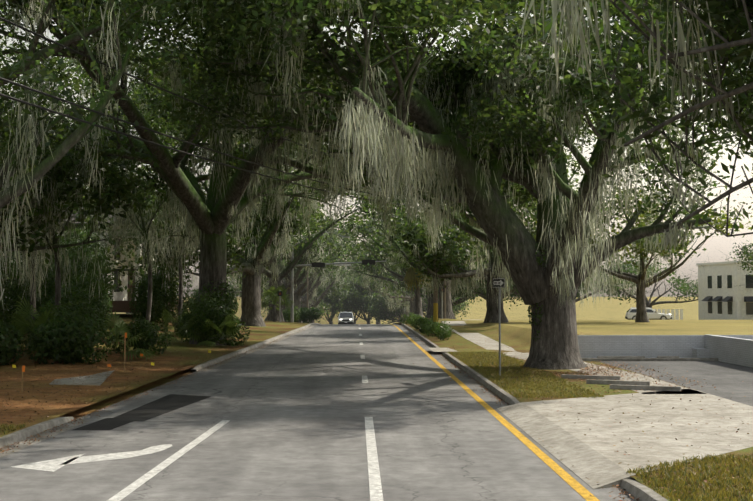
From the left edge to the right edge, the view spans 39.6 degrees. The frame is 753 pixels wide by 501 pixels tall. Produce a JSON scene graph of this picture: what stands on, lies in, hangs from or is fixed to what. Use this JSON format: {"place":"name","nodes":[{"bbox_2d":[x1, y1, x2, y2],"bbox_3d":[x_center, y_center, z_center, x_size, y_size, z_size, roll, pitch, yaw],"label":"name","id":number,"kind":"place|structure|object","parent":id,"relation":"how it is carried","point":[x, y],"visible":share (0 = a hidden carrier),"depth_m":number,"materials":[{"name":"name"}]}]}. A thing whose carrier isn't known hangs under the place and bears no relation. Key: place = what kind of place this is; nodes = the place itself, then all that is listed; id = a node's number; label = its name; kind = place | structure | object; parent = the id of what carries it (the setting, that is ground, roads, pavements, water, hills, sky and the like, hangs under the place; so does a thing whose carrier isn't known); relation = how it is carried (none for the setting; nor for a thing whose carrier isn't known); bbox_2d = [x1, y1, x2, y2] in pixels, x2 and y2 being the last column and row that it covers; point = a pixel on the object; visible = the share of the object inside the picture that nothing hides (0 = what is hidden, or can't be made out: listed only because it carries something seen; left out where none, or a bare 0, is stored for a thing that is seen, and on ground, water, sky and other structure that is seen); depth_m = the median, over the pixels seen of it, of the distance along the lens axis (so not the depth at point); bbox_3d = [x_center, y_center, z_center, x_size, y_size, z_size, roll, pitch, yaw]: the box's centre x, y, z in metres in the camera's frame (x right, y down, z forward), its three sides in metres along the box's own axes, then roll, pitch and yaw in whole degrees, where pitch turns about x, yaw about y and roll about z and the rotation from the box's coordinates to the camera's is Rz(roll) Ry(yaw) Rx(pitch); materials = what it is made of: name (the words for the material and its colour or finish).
{"place":"outdoors","nodes":[
{"label":"outdoors","id":0,"kind":"place"},
{"bbox_2d":[0,132,125,304],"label":"tree","id":1,"kind":"object","parent":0,"point":[23,253],"visible":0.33,"depth_m":45.57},
{"bbox_2d":[0,101,167,263],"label":"oak tree","id":2,"kind":"object","parent":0,"point":[121,186],"depth_m":44.08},
{"bbox_2d":[0,0,269,208],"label":"oak tree","id":3,"kind":"object","parent":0,"point":[140,4],"depth_m":24.60,"materials":[{"name":"plant"}]},
{"bbox_2d":[0,0,207,308],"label":"spanish moss","id":4,"kind":"object","parent":3,"relation":"attached to","point":[29,120],"visible":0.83,"depth_m":23.68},
{"bbox_2d":[0,314,309,436],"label":"verge ground","id":5,"kind":"structure","parent":0,"point":[271,329],"depth_m":36.13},
{"bbox_2d":[0,293,9,324],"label":"shrub","id":6,"kind":"object","parent":5,"relation":"on","point":[3,314],"visible":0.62,"depth_m":41.81,"materials":[{"name":"green plant"}]},
{"bbox_2d":[0,423,24,435],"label":"grass tufts","id":7,"kind":"object","parent":5,"relation":"on","point":[11,427],"visible":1,"depth_m":21.78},
{"bbox_2d":[0,320,26,365],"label":"shrub","id":8,"kind":"object","parent":5,"relation":"on","point":[5,344],"visible":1,"depth_m":38.10,"materials":[{"name":"green plant"}]},
{"bbox_2d":[0,234,38,324],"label":"shrub","id":9,"kind":"object","parent":5,"relation":"on","point":[13,290],"visible":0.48,"depth_m":55.09,"materials":[{"name":"green plant"}]},
{"bbox_2d":[2,261,54,309],"bbox_3d":[-22.064,2.829,65.213,5.582,4.633,6.183,0,-2,-1],"label":"shrub","id":10,"kind":"object","parent":5,"relation":"on","point":[37,285],"visible":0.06,"depth_m":63.20,"materials":[{"name":"green plant"}]},
{"bbox_2d":[9,296,74,358],"bbox_3d":[-13.153,2.947,40.598,2.983,2.481,3.430,0,-2,-1],"label":"palmetto palm","id":11,"kind":"object","parent":5,"relation":"on","point":[22,318],"visible":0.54,"depth_m":40.40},
{"bbox_2d":[9,272,112,331],"bbox_3d":[-17.023,3.012,56.941,4.465,3.700,5.104,-1,-2,14],"label":"shrub","id":12,"kind":"object","parent":5,"relation":"on","point":[75,297],"visible":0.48,"depth_m":56.93,"materials":[{"name":"green plant"}]},
{"bbox_2d":[10,232,116,320],"bbox_3d":[-19.116,2.149,62.803,6.086,6.573,5.824,2,-3,-41],"label":"shrub","id":13,"kind":"object","parent":5,"relation":"on","point":[51,277],"visible":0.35,"depth_m":62.48,"materials":[{"name":"green plant"}]},
{"bbox_2d":[27,300,105,355],"bbox_3d":[-12.800,3.316,42.708,2.846,2.633,3.508,-1,-2,24],"label":"shrub","id":14,"kind":"object","parent":5,"relation":"on","point":[70,307],"visible":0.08,"depth_m":42.57,"materials":[{"name":"green plant"}]},
{"bbox_2d":[0,85,140,308],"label":"young tree","id":15,"kind":"object","parent":5,"relation":"on","point":[60,161],"depth_m":46.18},
{"bbox_2d":[8,103,106,274],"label":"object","id":16,"kind":"object","parent":15,"relation":"attached to","point":[51,218],"visible":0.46,"depth_m":45.54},
{"bbox_2d":[0,99,140,319],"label":"young tree","id":17,"kind":"object","parent":5,"relation":"on","point":[64,132],"depth_m":48.25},
{"bbox_2d":[5,122,109,299],"bbox_3d":[-16.011,-1.952,48.586,6.373,9.010,8.253,2,-3,-38],"label":"foliage","id":18,"kind":"object","parent":17,"relation":"attached to","point":[37,253],"visible":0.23,"depth_m":49.34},
{"bbox_2d":[24,309,116,363],"bbox_3d":[-11.712,3.368,39.838,3.388,2.294,2.407,1,-3,-28],"label":"shrub","id":19,"kind":"object","parent":5,"relation":"on","point":[82,347],"visible":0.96,"depth_m":39.30,"materials":[{"name":"green plant"}]},
{"bbox_2d":[47,224,112,317],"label":"shrub","id":20,"kind":"object","parent":5,"relation":"on","point":[62,240],"visible":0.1,"depth_m":70.11,"materials":[{"name":"green plant"}]},
{"bbox_2d":[2,198,183,311],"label":"house","id":21,"kind":"structure","parent":5,"relation":"on","point":[121,303],"depth_m":83.92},
{"bbox_2d":[0,93,199,300],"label":"oak tree","id":22,"kind":"object","parent":5,"relation":"on","point":[141,270],"depth_m":76.40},
{"bbox_2d":[0,210,157,283],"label":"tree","id":23,"kind":"object","parent":22,"relation":"attached to","point":[105,241],"visible":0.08,"depth_m":76.50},
{"bbox_2d":[12,333,210,391],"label":"survey stakes and flags","id":24,"kind":"object","parent":5,"relation":"on","point":[108,365],"visible":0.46,"depth_m":36.73,"materials":[{"name":"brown wood"}]},
{"bbox_2d":[82,311,158,360],"bbox_3d":[-10.350,3.468,42.381,2.674,2.072,2.924,-1,-2,18],"label":"palmetto palm","id":25,"kind":"object","parent":5,"relation":"on","point":[132,352],"visible":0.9,"depth_m":42.93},
{"bbox_2d":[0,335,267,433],"bbox_3d":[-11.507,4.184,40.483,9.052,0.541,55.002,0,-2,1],"label":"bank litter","id":26,"kind":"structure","parent":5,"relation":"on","point":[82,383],"depth_m":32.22,"materials":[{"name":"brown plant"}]},
{"bbox_2d":[107,318,171,354],"bbox_3d":[-10.325,3.761,45.828,2.790,1.672,2.227,0,-2,-1],"label":"shrub","id":27,"kind":"object","parent":5,"relation":"on","point":[151,336],"visible":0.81,"depth_m":45.58,"materials":[{"name":"green plant"}]},
{"bbox_2d":[78,124,235,321],"bbox_3d":[-13.343,-0.993,60.780,9.923,12.565,10.474,0,-2,-1],"label":"young tree","id":28,"kind":"object","parent":5,"relation":"on","point":[158,185],"depth_m":60.21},
{"bbox_2d":[93,159,205,286],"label":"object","id":29,"kind":"object","parent":28,"relation":"attached to","point":[133,215],"visible":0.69,"depth_m":60.16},
{"bbox_2d":[128,261,191,327],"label":"shrub","id":30,"kind":"object","parent":5,"relation":"on","point":[160,298],"visible":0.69,"depth_m":69.26,"materials":[{"name":"green plant"}]},
{"bbox_2d":[110,164,211,331],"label":"young tree","id":31,"kind":"object","parent":5,"relation":"on","point":[147,204],"depth_m":65.20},
{"bbox_2d":[125,174,208,278],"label":"foliage","id":32,"kind":"object","parent":31,"relation":"attached to","point":[177,212],"visible":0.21,"depth_m":65.04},
{"bbox_2d":[159,307,205,342],"bbox_3d":[-10.077,3.788,53.400,2.723,1.831,3.160,1,-2,-21],"label":"palmetto","id":33,"kind":"object","parent":5,"relation":"on","point":[171,318],"visible":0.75,"depth_m":52.81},
{"bbox_2d":[173,309,191,336],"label":"shrub","id":34,"kind":"object","parent":5,"relation":"on","point":[178,318],"visible":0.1,"depth_m":61.06,"materials":[{"name":"green plant"}]},
{"bbox_2d":[187,286,198,307],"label":"shrub","id":35,"kind":"object","parent":5,"relation":"on","point":[195,293],"depth_m":92.81,"materials":[{"name":"green plant"}]},
{"bbox_2d":[177,280,249,346],"bbox_3d":[-8.477,3.407,54.529,3.447,3.879,4.530,1,-3,-31],"label":"ivy shrub","id":36,"kind":"object","parent":5,"relation":"on","point":[215,309],"visible":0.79,"depth_m":53.67,"materials":[{"name":"green plant"}]},
{"bbox_2d":[195,313,243,346],"bbox_3d":[-8.301,4.037,52.943,2.887,1.812,2.724,-2,-3,41],"label":"palmetto","id":37,"kind":"object","parent":5,"relation":"on","point":[227,322],"visible":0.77,"depth_m":52.58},
{"bbox_2d":[103,134,335,326],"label":"oak tree","id":38,"kind":"object","parent":5,"relation":"on","point":[295,202],"depth_m":81.22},
{"bbox_2d":[132,184,328,298],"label":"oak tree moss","id":39,"kind":"object","parent":38,"relation":"attached to","point":[266,254],"visible":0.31,"depth_m":79.80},
{"bbox_2d":[261,284,293,321],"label":"tree","id":40,"kind":"object","parent":5,"relation":"on","point":[272,292],"depth_m":99.04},
{"bbox_2d":[278,290,282,321],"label":"pedestrian signal","id":41,"kind":"object","parent":5,"relation":"on","point":[280,293],"depth_m":97.17,"materials":[{"name":"metal"}]},
{"bbox_2d":[226,200,355,321],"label":"oak tree","id":42,"kind":"object","parent":5,"relation":"on","point":[312,249],"depth_m":126.72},
{"bbox_2d":[233,228,328,306],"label":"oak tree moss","id":43,"kind":"object","parent":42,"relation":"attached to","point":[320,256],"depth_m":127.44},
{"bbox_2d":[282,306,300,321],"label":"shrub","id":44,"kind":"object","parent":5,"relation":"on","point":[287,316],"depth_m":110.89,"materials":[{"name":"green plant"}]},
{"bbox_2d":[226,210,362,322],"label":"oak tree","id":45,"kind":"object","parent":5,"relation":"on","point":[325,254],"depth_m":151.12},
{"bbox_2d":[234,229,343,299],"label":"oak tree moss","id":46,"kind":"object","parent":45,"relation":"attached to","point":[322,268],"depth_m":153.35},
{"bbox_2d":[231,223,364,322],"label":"oak tree","id":47,"kind":"object","parent":5,"relation":"on","point":[310,292],"depth_m":176.55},
{"bbox_2d":[264,283,332,322],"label":"street tree","id":48,"kind":"object","parent":5,"relation":"on","point":[322,305],"depth_m":211.58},
{"bbox_2d":[284,307,320,322],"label":"shrub","id":49,"kind":"object","parent":5,"relation":"on","point":[307,315],"depth_m":116.57,"materials":[{"name":"green plant"}]},
{"bbox_2d":[291,232,386,321],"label":"signal mast arm","id":50,"kind":"object","parent":5,"relation":"on","point":[323,264],"depth_m":104.31},
{"bbox_2d":[0,324,635,500],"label":"road","id":51,"kind":"structure","parent":0,"point":[296,409],"depth_m":21.04,"materials":[{"name":"asphalt"}]},
{"bbox_2d":[73,394,211,429],"bbox_3d":[-5.621,4.028,26.470,1.361,0.001,7.949,0,-2,4],"label":"asphalt patch","id":52,"kind":"object","parent":51,"relation":"on","point":[161,406],"visible":0.9,"depth_m":26.06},
{"bbox_2d":[0,324,318,457],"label":"gutter pan","id":53,"kind":"object","parent":51,"relation":"on","point":[43,435],"visible":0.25,"depth_m":22.99,"materials":[{"name":"concrete"}]},
{"bbox_2d":[0,330,304,453],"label":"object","id":54,"kind":"object","parent":53,"relation":"on","point":[152,390],"visible":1,"depth_m":25.34,"materials":[{"name":"brown plant"}]},
{"bbox_2d":[12,328,382,500],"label":"white markings","id":55,"kind":"object","parent":51,"relation":"on","point":[375,485],"visible":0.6,"depth_m":18.64,"materials":[{"name":"paint"}]},
{"bbox_2d":[0,323,667,500],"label":"kerb stones","id":56,"kind":"object","parent":51,"relation":"on","point":[635,489],"visible":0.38,"depth_m":27.20,"materials":[{"name":"concrete"}]},
{"bbox_2d":[337,311,354,323],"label":"oncoming suv","id":57,"kind":"object","parent":51,"relation":"on","point":[347,318],"depth_m":124.81,"materials":[{"name":"grey paint"}]},
{"bbox_2d":[391,324,599,500],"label":"yellow marking","id":58,"kind":"object","parent":51,"relation":"on","point":[577,486],"visible":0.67,"depth_m":20.88,"materials":[{"name":"paint"}]},
{"bbox_2d":[403,327,639,500],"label":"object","id":59,"kind":"object","parent":51,"relation":"on","point":[633,497],"visible":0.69,"depth_m":28.75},
{"bbox_2d":[54,297,698,482],"bbox_3d":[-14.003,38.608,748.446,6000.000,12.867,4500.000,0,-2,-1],"label":"ground","id":60,"kind":"structure","parent":0,"point":[591,311],"depth_m":746.64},
{"bbox_2d":[0,0,531,344],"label":"oak tree","id":61,"kind":"object","parent":60,"relation":"on","point":[212,220],"depth_m":51.75,"materials":[{"name":"plant"}]},
{"bbox_2d":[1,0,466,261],"bbox_3d":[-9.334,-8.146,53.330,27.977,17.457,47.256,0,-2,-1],"label":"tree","id":62,"kind":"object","parent":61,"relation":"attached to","point":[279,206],"visible":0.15,"depth_m":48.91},
{"bbox_2d":[189,152,387,321],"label":"oak tree","id":63,"kind":"object","parent":60,"relation":"on","point":[286,271],"depth_m":103.41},
{"bbox_2d":[242,201,373,293],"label":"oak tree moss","id":64,"kind":"object","parent":63,"relation":"attached to","point":[273,266],"depth_m":101.29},
{"bbox_2d":[261,252,359,322],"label":"oak tree","id":65,"kind":"object","parent":60,"relation":"on","point":[336,286],"depth_m":202.63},
{"bbox_2d":[262,267,353,313],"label":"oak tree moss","id":66,"kind":"object","parent":65,"relation":"attached to","point":[335,287],"depth_m":201.65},
{"bbox_2d":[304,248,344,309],"bbox_3d":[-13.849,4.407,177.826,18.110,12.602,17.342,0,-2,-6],"label":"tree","id":67,"kind":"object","parent":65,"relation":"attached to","point":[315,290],"depth_m":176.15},
{"bbox_2d":[320,275,357,323],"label":"street tree","id":68,"kind":"object","parent":60,"relation":"on","point":[336,304],"depth_m":218.81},
{"bbox_2d":[335,268,366,323],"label":"street tree","id":69,"kind":"object","parent":60,"relation":"on","point":[346,286],"depth_m":234.46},
{"bbox_2d":[344,276,381,323],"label":"street tree","id":70,"kind":"object","parent":60,"relation":"on","point":[356,304],"depth_m":223.25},
{"bbox_2d":[0,2,752,296],"label":"sky","id":71,"kind":"structure","parent":0,"point":[724,244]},
{"bbox_2d":[2,24,751,323],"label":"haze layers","id":72,"kind":"object","parent":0,"point":[482,301],"visible":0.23,"depth_m":133.00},
{"bbox_2d":[396,318,752,500],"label":"verge ground","id":73,"kind":"structure","parent":0,"point":[515,335],"depth_m":55.15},
{"bbox_2d":[307,273,445,320],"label":"distant poles","id":74,"kind":"object","parent":73,"relation":"on","point":[444,297],"depth_m":99.49,"materials":[{"name":"grey wood"}]},
{"bbox_2d":[342,208,424,316],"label":"oak tree","id":75,"kind":"object","parent":73,"relation":"on","point":[366,257],"depth_m":150.35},
{"bbox_2d":[345,235,426,315],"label":"oak tree","id":76,"kind":"object","parent":73,"relation":"on","point":[389,276],"depth_m":172.82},
{"bbox_2d":[358,260,422,312],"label":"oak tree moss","id":77,"kind":"object","parent":76,"relation":"attached to","point":[391,302],"depth_m":170.56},
{"bbox_2d":[347,260,424,320],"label":"oak tree","id":78,"kind":"object","parent":73,"relation":"on","point":[369,283],"depth_m":202.07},
{"bbox_2d":[25,0,751,369],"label":"oak tree","id":79,"kind":"object","parent":73,"relation":"on","point":[464,68],"depth_m":33.66,"materials":[{"name":"plant"}]},
{"bbox_2d":[88,0,725,307],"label":"spanish moss","id":80,"kind":"object","parent":79,"relation":"attached to","point":[371,130],"visible":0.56,"depth_m":32.72,"materials":[{"name":"plant"}]},
{"bbox_2d":[527,243,548,340],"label":"ivy","id":81,"kind":"object","parent":79,"relation":"on","point":[539,315],"visible":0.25,"depth_m":38.80,"materials":[{"name":"green plant"}]},
{"bbox_2d":[359,290,425,323],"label":"street tree","id":82,"kind":"object","parent":73,"relation":"on","point":[378,310],"depth_m":216.60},
{"bbox_2d":[336,209,464,317],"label":"oak tree","id":83,"kind":"object","parent":73,"relation":"on","point":[370,226],"depth_m":123.45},
{"bbox_2d":[360,219,477,304],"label":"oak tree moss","id":84,"kind":"object","parent":83,"relation":"attached to","point":[391,267],"depth_m":124.21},
{"bbox_2d":[49,321,752,488],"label":"concrete paving","id":85,"kind":"structure","parent":73,"relation":"on","point":[593,458],"depth_m":22.42,"materials":[{"name":"concrete"}]},
{"bbox_2d":[390,238,431,314],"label":"tree","id":86,"kind":"object","parent":73,"relation":"on","point":[410,277],"depth_m":95.01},
{"bbox_2d":[419,319,430,333],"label":"hedge","id":87,"kind":"object","parent":73,"relation":"on","point":[421,329],"visible":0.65,"depth_m":69.77,"materials":[{"name":"green plant"}]},
{"bbox_2d":[424,321,438,335],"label":"hedge","id":88,"kind":"object","parent":73,"relation":"on","point":[432,327],"visible":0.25,"depth_m":64.43,"materials":[{"name":"green plant"}]},
{"bbox_2d":[433,200,437,321],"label":"utility pole","id":89,"kind":"object","parent":73,"relation":"on","point":[435,307],"visible":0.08,"depth_m":74.01,"materials":[{"name":"brown wood"}]},
{"bbox_2d":[0,17,613,232],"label":"power lines","id":90,"kind":"object","parent":89,"relation":"hanging from","point":[58,98],"visible":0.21,"depth_m":26.57,"materials":[{"name":"black metal"}]},
{"bbox_2d":[400,288,472,319],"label":"street tree","id":91,"kind":"object","parent":73,"relation":"on","point":[455,308],"depth_m":212.84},
{"bbox_2d":[339,186,536,318],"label":"oak tree","id":92,"kind":"object","parent":73,"relation":"on","point":[385,243],"depth_m":102.33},
{"bbox_2d":[351,211,527,291],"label":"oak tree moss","id":93,"kind":"object","parent":92,"relation":"attached to","point":[390,244],"depth_m":102.57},
{"bbox_2d":[391,269,486,310],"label":"tree","id":94,"kind":"object","parent":73,"relation":"on","point":[401,283],"depth_m":138.80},
{"bbox_2d":[434,324,450,340],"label":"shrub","id":95,"kind":"object","parent":73,"relation":"on","point":[444,333],"visible":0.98,"depth_m":59.30,"materials":[{"name":"green plant"}]},
{"bbox_2d":[414,240,535,306],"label":"tree","id":96,"kind":"object","parent":73,"relation":"on","point":[478,285],"depth_m":112.97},
{"bbox_2d":[493,277,504,375],"bbox_3d":[4.154,2.612,35.327,0.056,3.450,0.920,1,-2,-19],"label":"one way sign","id":97,"kind":"object","parent":73,"relation":"on","point":[499,282],"visible":0.92,"depth_m":35.30,"materials":[{"name":"metal"}]},
{"bbox_2d":[371,102,647,322],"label":"oak tree","id":98,"kind":"object","parent":73,"relation":"on","point":[418,235],"depth_m":73.82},
{"bbox_2d":[393,130,619,298],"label":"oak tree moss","id":99,"kind":"object","parent":98,"relation":"attached to","point":[451,285],"visible":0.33,"depth_m":73.80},
{"bbox_2d":[449,351,604,397],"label":"grass tufts","id":100,"kind":"object","parent":73,"relation":"on","point":[471,356],"depth_m":34.43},
{"bbox_2d":[477,237,606,308],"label":"tree","id":101,"kind":"object","parent":73,"relation":"on","point":[512,295],"depth_m":128.86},
{"bbox_2d":[437,356,742,390],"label":"tree mulch","id":102,"kind":"object","parent":73,"relation":"on","point":[582,371],"visible":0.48,"depth_m":37.00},
{"bbox_2d":[446,332,752,500],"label":"verge litter","id":103,"kind":"object","parent":73,"relation":"on","point":[637,417],"visible":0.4,"depth_m":27.87,"materials":[{"name":"brown plant"}]},
{"bbox_2d":[575,236,632,302],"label":"tree","id":104,"kind":"object","parent":73,"relation":"on","point":[580,288],"depth_m":135.11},
{"bbox_2d":[529,179,752,321],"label":"tree","id":105,"kind":"object","parent":73,"relation":"on","point":[714,220],"depth_m":75.65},
{"bbox_2d":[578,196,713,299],"bbox_3d":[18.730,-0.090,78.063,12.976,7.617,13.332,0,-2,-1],"label":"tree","id":106,"kind":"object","parent":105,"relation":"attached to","point":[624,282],"visible":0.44,"depth_m":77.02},
{"bbox_2d":[595,254,697,307],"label":"tree","id":107,"kind":"object","parent":73,"relation":"on","point":[629,268],"depth_m":144.20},
{"bbox_2d":[625,307,671,319],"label":"white parked car","id":108,"kind":"object","parent":73,"relation":"on","point":[652,314],"depth_m":112.06,"materials":[{"name":"white paint"}]},
{"bbox_2d":[577,335,752,367],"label":"retaining wall","id":109,"kind":"structure","parent":73,"relation":"on","point":[735,349],"depth_m":44.39,"materials":[{"name":"paint"}]},
{"bbox_2d":[653,309,682,319],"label":"fence panel","id":110,"kind":"object","parent":73,"relation":"on","point":[676,313],"depth_m":118.00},
{"bbox_2d":[599,361,752,405],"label":"driveway","id":111,"kind":"structure","parent":73,"relation":"on","point":[725,379],"depth_m":35.90,"materials":[{"name":"concrete"}]},
{"bbox_2d":[561,356,717,390],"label":"wheel stops","id":112,"kind":"object","parent":111,"relation":"on","point":[617,383],"visible":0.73,"depth_m":33.85,"materials":[{"name":"concrete"}]},
{"bbox_2d":[626,453,752,500],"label":"grass tufts","id":113,"kind":"object","parent":73,"relation":"on","point":[704,464],"visible":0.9,"depth_m":15.79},
{"bbox_2d":[667,240,752,298],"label":"tree","id":114,"kind":"object","parent":73,"relation":"on","point":[746,248],"depth_m":141.32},
{"bbox_2d":[696,261,752,319],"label":"building","id":115,"kind":"structure","parent":73,"relation":"on","point":[735,303],"depth_m":129.72,"materials":[{"name":"grey"}]},
{"bbox_2d":[727,197,752,285],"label":"oak tree","id":116,"kind":"object","parent":73,"relation":"on","point":[748,258],"depth_m":101.95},
{"bbox_2d":[480,0,752,241],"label":"broadleaf tree","id":117,"kind":"object","parent":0,"point":[717,11],"depth_m":13.45,"materials":[{"name":"plant"}]},
{"bbox_2d":[517,0,752,251],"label":"spanish moss","id":118,"kind":"object","parent":117,"relation":"attached to","point":[670,237],"visible":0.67,"depth_m":11.61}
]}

